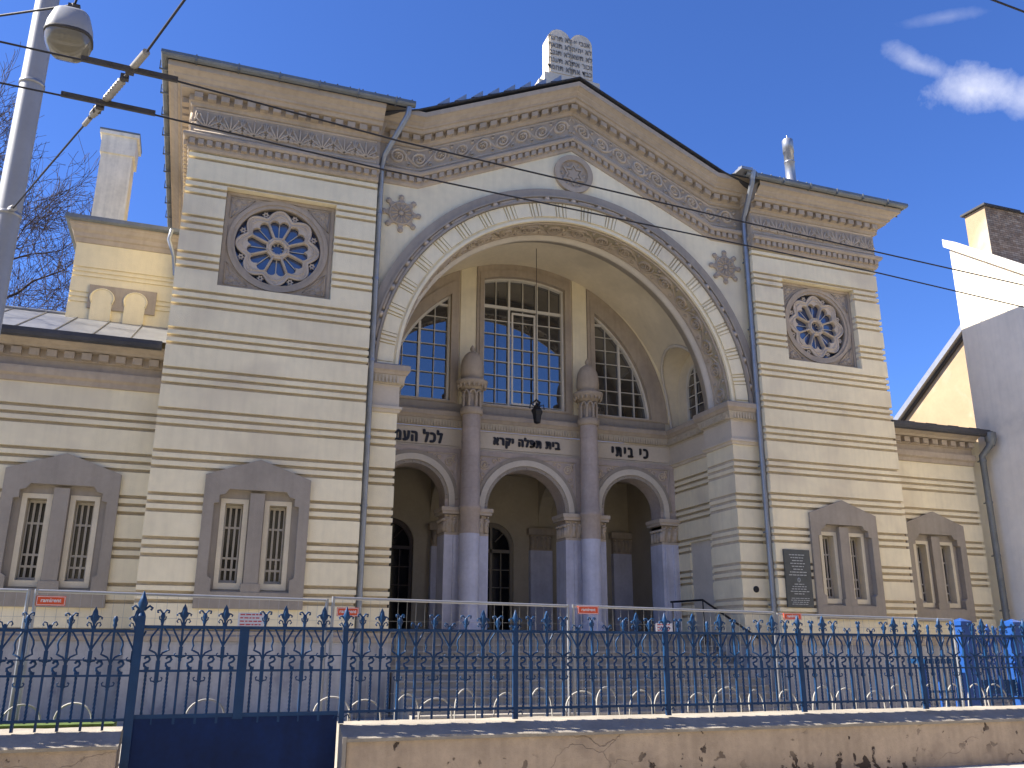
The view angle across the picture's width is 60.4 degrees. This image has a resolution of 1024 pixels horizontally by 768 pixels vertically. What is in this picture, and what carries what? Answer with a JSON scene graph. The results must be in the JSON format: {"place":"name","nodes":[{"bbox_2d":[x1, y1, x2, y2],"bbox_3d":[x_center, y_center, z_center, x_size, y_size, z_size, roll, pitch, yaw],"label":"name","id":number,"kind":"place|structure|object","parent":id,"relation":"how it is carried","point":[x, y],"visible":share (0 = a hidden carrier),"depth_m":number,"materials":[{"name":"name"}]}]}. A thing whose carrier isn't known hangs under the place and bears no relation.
{"place":"outdoors","nodes":[
{"label":"outdoors","id":0,"kind":"place"},
{"bbox_2d":[0,721,116,728],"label":"lawn","id":1,"kind":"structure","parent":0,"point":[61,725],"depth_m":9.26,"materials":[{"name":"green plant"}]},
{"bbox_2d":[3,704,40,719],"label":"wire hoop","id":2,"kind":"object","parent":1,"relation":"on","point":[33,707],"visible":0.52,"depth_m":9.45,"materials":[{"name":"white metal"}]},
{"bbox_2d":[43,2,92,62],"bbox_3d":[-4.066,-3.247,8.095,0.410,0.575,0.357,6,-18,-19],"label":"street lamp","id":3,"kind":"object","parent":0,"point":[67,30],"visible":0.96,"depth_m":7.95,"materials":[{"name":"paint"}]},
{"bbox_2d":[0,0,1023,442],"label":"sky","id":4,"kind":"structure","parent":0,"point":[919,104],"materials":[{"name":"blue"}]},
{"bbox_2d":[117,701,1013,767],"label":"yard","id":5,"kind":"structure","parent":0,"point":[934,706],"depth_m":22.44,"materials":[{"name":"grey concrete"}]},
{"bbox_2d":[0,588,30,720],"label":"fence panel","id":6,"kind":"object","parent":5,"relation":"on","point":[28,591],"visible":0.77,"depth_m":10.09,"materials":[{"name":"metal"}]},
{"bbox_2d":[0,42,99,311],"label":"bare tree","id":7,"kind":"object","parent":5,"relation":"on","point":[46,226],"visible":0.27,"depth_m":28.69,"materials":[{"name":"brown plant"}]},
{"bbox_2d":[53,702,91,719],"bbox_3d":[-4.728,3.864,9.445,0.451,0.853,0.020,-4,-14,-1],"label":"wire hoop","id":8,"kind":"object","parent":5,"relation":"on","point":[85,706],"visible":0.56,"depth_m":9.53,"materials":[{"name":"white metal"}]},
{"bbox_2d":[15,589,328,766],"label":"fence panel","id":9,"kind":"object","parent":5,"relation":"on","point":[28,643],"visible":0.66,"depth_m":10.60,"materials":[{"name":"metal"}]},
{"bbox_2d":[36,596,65,605],"bbox_3d":[-5.390,2.535,10.289,0.310,0.110,0.012,6,-18,-19],"label":"hire sign","id":10,"kind":"object","parent":9,"relation":"attached to","point":[51,600],"visible":1,"depth_m":10.28,"materials":[{"name":"red plastic"}]},
{"bbox_2d":[237,613,263,625],"bbox_3d":[-3.256,2.950,10.969,0.310,0.190,0.006,6,-18,-19],"label":"paper notice","id":11,"kind":"object","parent":9,"relation":"attached to","point":[249,619],"visible":0.94,"depth_m":10.97,"materials":[{"name":"white paper"}]},
{"bbox_2d":[186,699,224,713],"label":"wire hoop","id":12,"kind":"object","parent":5,"relation":"on","point":[220,704],"visible":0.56,"depth_m":10.03,"materials":[{"name":"white metal"}]},
{"bbox_2d":[313,696,350,720],"bbox_3d":[-2.139,4.170,10.427,0.467,0.894,0.019,-2,-19,-6],"label":"wire hoop","id":13,"kind":"object","parent":5,"relation":"on","point":[346,703],"visible":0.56,"depth_m":10.54,"materials":[{"name":"white metal"}]},
{"bbox_2d":[347,699,380,720],"bbox_3d":[-1.764,4.182,10.483,0.418,0.818,0.019,2,-14,-12],"label":"wire hoop","id":14,"kind":"object","parent":5,"relation":"on","point":[375,703],"visible":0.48,"depth_m":10.56,"materials":[{"name":"white metal"}]},
{"bbox_2d":[394,694,418,715],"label":"wire hoop","id":15,"kind":"object","parent":5,"relation":"on","point":[411,696],"visible":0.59,"depth_m":10.78,"materials":[{"name":"white metal"}]},
{"bbox_2d":[418,698,452,718],"bbox_3d":[-0.948,4.286,10.820,0.459,0.822,0.020,6,-12,-22],"label":"wire hoop","id":16,"kind":"object","parent":5,"relation":"on","point":[429,700],"visible":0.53,"depth_m":10.88,"materials":[{"name":"white metal"}]},
{"bbox_2d":[325,596,570,720],"bbox_3d":[-0.820,3.919,11.624,3.461,2.100,0.600,6,-18,-19],"label":"fence panel","id":17,"kind":"object","parent":5,"relation":"on","point":[334,598],"visible":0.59,"depth_m":11.80,"materials":[{"name":"metal"}]},
{"bbox_2d":[337,607,358,615],"bbox_3d":[-2.125,2.949,11.389,0.280,0.110,0.012,6,-18,-19],"label":"hire sign","id":18,"kind":"object","parent":17,"relation":"attached to","point":[352,611],"visible":0.81,"depth_m":11.39,"materials":[{"name":"red plastic"}]},
{"bbox_2d":[454,689,476,718],"bbox_3d":[-0.577,4.313,10.843,0.347,1.065,0.020,16,-27,-34],"label":"wire hoop","id":19,"kind":"object","parent":5,"relation":"on","point":[475,702],"visible":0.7,"depth_m":11.01,"materials":[{"name":"white metal"}]},
{"bbox_2d":[0,48,1009,724],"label":"synagogue","id":20,"kind":"structure","parent":5,"relation":"on","point":[246,366],"depth_m":23.59,"materials":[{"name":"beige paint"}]},
{"bbox_2d":[0,453,121,607],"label":"double window","id":21,"kind":"structure","parent":20,"relation":"in","point":[58,514],"depth_m":18.42,"materials":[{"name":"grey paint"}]},
{"bbox_2d":[192,460,310,609],"bbox_3d":[-5.591,3.248,19.077,2.220,3.180,0.460,6,-18,-19],"label":"double window","id":22,"kind":"structure","parent":20,"relation":"in","point":[254,528],"depth_m":18.99,"materials":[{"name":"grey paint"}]},
{"bbox_2d":[217,191,334,298],"bbox_3d":[-5.640,-3.242,21.183,2.564,2.494,0.350,6,-18,-19],"label":"rose window","id":23,"kind":"structure","parent":20,"relation":"in","point":[269,244],"depth_m":21.14,"materials":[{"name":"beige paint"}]},
{"bbox_2d":[387,518,412,628],"bbox_3d":[-3.800,5.818,26.905,1.496,3.448,0.110,6,-18,-19],"label":"porch door","id":24,"kind":"structure","parent":20,"relation":"in","point":[401,556],"depth_m":27.05,"materials":[{"name":"black glass"}]},
{"bbox_2d":[399,270,459,403],"bbox_3d":[-2.939,-1.558,26.078,2.748,4.244,0.360,6,-18,-19],"label":"arched window","id":25,"kind":"structure","parent":20,"relation":"in","point":[430,341],"depth_m":26.18,"materials":[{"name":"blue glass"}]},
{"bbox_2d":[487,523,512,629],"bbox_3d":[-0.694,6.148,27.970,1.496,3.448,0.110,6,-18,-19],"label":"porch door","id":26,"kind":"structure","parent":20,"relation":"in","point":[500,544],"depth_m":28.10,"materials":[{"name":"brown paint"}]},
{"bbox_2d":[476,264,572,414],"bbox_3d":[0.350,-1.456,27.280,3.120,4.760,0.360,6,-18,-19],"label":"arched window","id":27,"kind":"structure","parent":20,"relation":"in","point":[503,290],"depth_m":27.35,"materials":[{"name":"blue glass"}]},
{"bbox_2d":[529,249,544,423],"bbox_3d":[0.718,-1.466,25.592,0.345,5.400,0.345,-7,-18,24],"label":"lantern","id":28,"kind":"object","parent":20,"relation":"hanging from","point":[536,411],"visible":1,"depth_m":24.90,"materials":[{"name":"black metal"}]},
{"bbox_2d":[536,29,599,88],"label":"stone tablets","id":29,"kind":"object","parent":20,"relation":"on","point":[564,56],"visible":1,"depth_m":26.14,"materials":[{"name":"white stone"}]},
{"bbox_2d":[586,289,667,423],"bbox_3d":[3.638,-0.859,28.335,2.748,4.244,0.360,6,-18,-19],"label":"arched window","id":30,"kind":"structure","parent":20,"relation":"in","point":[629,384],"depth_m":28.20,"materials":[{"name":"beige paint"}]},
{"bbox_2d":[686,364,704,420],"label":"side window","id":31,"kind":"structure","parent":20,"relation":"in","point":[694,397],"depth_m":27.53,"materials":[{"name":"glass"}]},
{"bbox_2d":[691,539,716,631],"bbox_3d":[5.553,5.808,25.336,0.050,2.650,1.250,6,-18,-19],"label":"blind door","id":32,"kind":"structure","parent":20,"relation":"in","point":[702,578],"depth_m":25.39,"materials":[{"name":"paint"}]},
{"bbox_2d":[670,599,761,682],"bbox_3d":[5.405,6.883,23.654,0.060,2.230,4.312,6,-18,-19],"label":"handrail","id":33,"kind":"object","parent":20,"relation":"on","point":[710,605],"visible":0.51,"depth_m":24.13,"materials":[{"name":"black metal"}]},
{"bbox_2d":[782,549,813,607],"bbox_3d":[7.561,5.130,23.238,0.820,1.490,0.050,6,-18,-19],"label":"memorial plaque","id":34,"kind":"object","parent":20,"relation":"attached to","point":[798,579],"visible":1,"depth_m":23.21,"materials":[{"name":"stone"}]},
{"bbox_2d":[780,282,856,367],"bbox_3d":[9.014,-1.685,26.210,2.564,2.494,0.350,6,-18,-19],"label":"rose window","id":35,"kind":"structure","parent":20,"relation":"in","point":[819,326],"depth_m":26.20,"materials":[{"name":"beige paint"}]},
{"bbox_2d":[807,500,886,619],"bbox_3d":[9.034,4.802,24.095,2.220,3.180,0.460,6,-18,-19],"label":"double window","id":36,"kind":"structure","parent":20,"relation":"in","point":[847,570],"depth_m":24.01,"materials":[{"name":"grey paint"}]},
{"bbox_2d":[905,512,976,621],"bbox_3d":[12.479,5.395,26.041,2.220,3.180,0.460,6,-18,-19],"label":"double window","id":37,"kind":"structure","parent":20,"relation":"in","point":[940,573],"depth_m":25.98,"materials":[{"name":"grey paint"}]},
{"bbox_2d":[493,692,518,717],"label":"wire hoop","id":38,"kind":"object","parent":5,"relation":"on","point":[496,701],"visible":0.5,"depth_m":11.07,"materials":[{"name":"white metal"}]},
{"bbox_2d":[532,687,552,715],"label":"wire hoop","id":39,"kind":"object","parent":5,"relation":"on","point":[536,689],"visible":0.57,"depth_m":11.44,"materials":[{"name":"white metal"}]},
{"bbox_2d":[565,690,599,715],"bbox_3d":[0.929,4.477,11.401,0.472,0.958,0.020,0,-20,-7],"label":"wire hoop","id":40,"kind":"object","parent":5,"relation":"on","point":[575,693],"visible":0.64,"depth_m":11.50,"materials":[{"name":"white metal"}]},
{"bbox_2d":[596,687,620,714],"bbox_3d":[1.298,4.517,11.501,0.433,1.076,0.020,7,-23,-39],"label":"wire hoop","id":41,"kind":"object","parent":5,"relation":"on","point":[597,700],"visible":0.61,"depth_m":11.62,"materials":[{"name":"white metal"}]},
{"bbox_2d":[629,690,651,714],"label":"wire hoop","id":42,"kind":"object","parent":5,"relation":"on","point":[635,693],"visible":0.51,"depth_m":11.77,"materials":[{"name":"white metal"}]},
{"bbox_2d":[654,690,672,713],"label":"wire hoop","id":43,"kind":"object","parent":5,"relation":"on","point":[655,700],"visible":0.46,"depth_m":11.88,"materials":[{"name":"white metal"}]},
{"bbox_2d":[572,604,781,715],"bbox_3d":[2.384,4.279,12.718,3.511,2.060,0.600,6,-18,-19],"label":"fence panel","id":44,"kind":"object","parent":5,"relation":"on","point":[653,608],"visible":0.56,"depth_m":12.84,"materials":[{"name":"metal"}]},
{"bbox_2d":[578,606,598,613],"bbox_3d":[1.085,3.213,12.513,0.320,0.110,0.012,6,-18,-19],"label":"hire sign","id":45,"kind":"object","parent":44,"relation":"attached to","point":[588,609],"visible":1,"depth_m":12.51,"materials":[{"name":"red plastic"}]},
{"bbox_2d":[656,623,672,631],"bbox_3d":[2.222,3.551,12.842,0.270,0.120,0.006,6,-18,-19],"label":"paper notice","id":46,"kind":"object","parent":44,"relation":"attached to","point":[658,625],"visible":0.54,"depth_m":12.84,"materials":[{"name":"white paper"}]},
{"bbox_2d":[687,693,709,712],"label":"wire hoop","id":47,"kind":"object","parent":5,"relation":"on","point":[693,695],"visible":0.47,"depth_m":12.11,"materials":[{"name":"white metal"}]},
{"bbox_2d":[713,686,742,712],"bbox_3d":[2.973,4.708,12.130,0.485,1.038,0.020,5,-9,-18],"label":"wire hoop","id":48,"kind":"object","parent":5,"relation":"on","point":[725,688],"visible":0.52,"depth_m":12.21,"materials":[{"name":"white metal"}]},
{"bbox_2d":[748,689,763,711],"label":"wire hoop","id":49,"kind":"object","parent":5,"relation":"on","point":[749,699],"visible":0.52,"depth_m":12.40,"materials":[{"name":"white metal"}]},
{"bbox_2d":[779,689,798,710],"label":"wire hoop","id":50,"kind":"object","parent":5,"relation":"on","point":[792,694],"visible":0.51,"depth_m":12.63,"materials":[{"name":"white metal"}]},
{"bbox_2d":[812,686,833,709],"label":"wire hoop","id":51,"kind":"object","parent":5,"relation":"on","point":[814,696],"visible":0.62,"depth_m":12.72,"materials":[{"name":"white metal"}]},
{"bbox_2d":[835,687,856,709],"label":"wire hoop","id":52,"kind":"object","parent":5,"relation":"on","point":[838,693],"visible":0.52,"depth_m":12.88,"materials":[{"name":"white metal"}]},
{"bbox_2d":[776,613,964,710],"bbox_3d":[5.659,4.656,13.833,3.611,2.000,0.600,6,-18,-19],"label":"fence panel","id":53,"kind":"object","parent":5,"relation":"on","point":[872,617],"visible":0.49,"depth_m":14.06,"materials":[{"name":"metal"}]},
{"bbox_2d":[783,613,801,619],"bbox_3d":[4.341,3.597,13.619,0.330,0.100,0.012,6,-18,-19],"label":"hire sign","id":54,"kind":"object","parent":53,"relation":"attached to","point":[789,616],"visible":0.91,"depth_m":13.61,"materials":[{"name":"red plastic"}]},
{"bbox_2d":[867,691,885,707],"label":"wire hoop","id":55,"kind":"object","parent":5,"relation":"on","point":[881,696],"visible":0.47,"depth_m":13.10,"materials":[{"name":"white metal"}]},
{"bbox_2d":[889,684,908,707],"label":"wire hoop","id":56,"kind":"object","parent":5,"relation":"on","point":[904,693],"visible":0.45,"depth_m":13.29,"materials":[{"name":"white metal"}]},
{"bbox_2d":[968,683,985,705],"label":"wire hoop","id":57,"kind":"object","parent":5,"relation":"on","point":[983,694],"visible":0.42,"depth_m":13.72,"materials":[{"name":"white metal"}]},
{"bbox_2d":[949,618,1023,706],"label":"side gate","id":58,"kind":"structure","parent":5,"relation":"on","point":[960,624],"depth_m":15.80,"materials":[{"name":"blue metal"}]},
{"bbox_2d":[986,684,1009,705],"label":"wire hoop","id":59,"kind":"object","parent":5,"relation":"on","point":[1003,691],"visible":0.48,"depth_m":13.89,"materials":[{"name":"white metal"}]},
{"bbox_2d":[907,658,958,707],"bbox_3d":[7.383,5.459,15.293,0.720,1.310,0.400,6,-18,-19],"label":"railing","id":60,"kind":"object","parent":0,"point":[953,676],"visible":0.41,"depth_m":15.25,"materials":[{"name":"blue metal"}]},
{"bbox_2d":[928,763,1023,767],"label":"pavement","id":61,"kind":"structure","parent":0,"point":[1013,765],"depth_m":11.97,"materials":[{"name":"grey concrete"}]},
{"bbox_2d":[0,0,59,333],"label":"tram pole","id":62,"kind":"object","parent":61,"relation":"on","point":[17,161],"visible":0.92,"depth_m":9.40,"materials":[{"name":"metal"}]},
{"bbox_2d":[0,0,77,16],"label":"lamp wire","id":63,"kind":"object","parent":62,"relation":"attached to","point":[30,11],"visible":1,"depth_m":8.23,"materials":[{"name":"grey metal"}]},
{"bbox_2d":[12,0,185,208],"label":"span wire","id":64,"kind":"object","parent":62,"relation":"attached to","point":[120,82],"visible":0.98,"depth_m":7.05,"materials":[{"name":"grey metal"}]},
{"bbox_2d":[0,41,1023,285],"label":"trolley wire","id":65,"kind":"object","parent":64,"relation":"hanging from","point":[128,69],"visible":1,"depth_m":7.45,"materials":[{"name":"black metal"}]},
{"bbox_2d":[0,82,1023,307],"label":"trolley wire","id":66,"kind":"object","parent":64,"relation":"hanging from","point":[102,102],"visible":1,"depth_m":7.99,"materials":[{"name":"black metal"}]},
{"bbox_2d":[0,726,122,767],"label":"street wall","id":67,"kind":"structure","parent":61,"relation":"on","point":[86,747],"depth_m":8.63,"materials":[{"name":"concrete"}]},
{"bbox_2d":[0,606,146,732],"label":"iron fence","id":68,"kind":"object","parent":67,"relation":"on","point":[94,618],"visible":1,"depth_m":8.96,"materials":[{"name":"blue metal"}]},
{"bbox_2d":[119,591,342,767],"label":"iron gate","id":69,"kind":"structure","parent":61,"relation":"on","point":[239,738],"depth_m":9.38,"materials":[{"name":"blue metal"}]},
{"bbox_2d":[334,721,346,767],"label":"end slab","id":70,"kind":"structure","parent":61,"relation":"on","point":[340,749],"depth_m":9.53,"materials":[{"name":"concrete"}]},
{"bbox_2d":[342,705,1023,767],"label":"street wall","id":71,"kind":"structure","parent":61,"relation":"on","point":[911,737],"depth_m":10.92,"materials":[{"name":"concrete"}]},
{"bbox_2d":[333,607,1023,722],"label":"iron fence","id":72,"kind":"object","parent":71,"relation":"on","point":[636,621],"visible":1,"depth_m":11.28,"materials":[{"name":"blue metal"}]},
{"bbox_2d":[991,0,1023,12],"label":"overhead wire","id":73,"kind":"object","parent":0,"point":[1009,6],"visible":1,"depth_m":9.50,"materials":[{"name":"black metal"}]},
{"label":"ground","id":74,"kind":"structure","parent":0,"visible":0},
{"bbox_2d":[893,324,977,441],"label":"gabled house","id":75,"kind":"structure","parent":74,"relation":"on","point":[940,394],"depth_m":36.77,"materials":[{"name":"beige paint"}]},
{"bbox_2d":[942,202,1023,620],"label":"neighbour house","id":76,"kind":"structure","parent":74,"relation":"on","point":[993,335],"depth_m":27.58,"materials":[{"name":"paint"}]}
]}

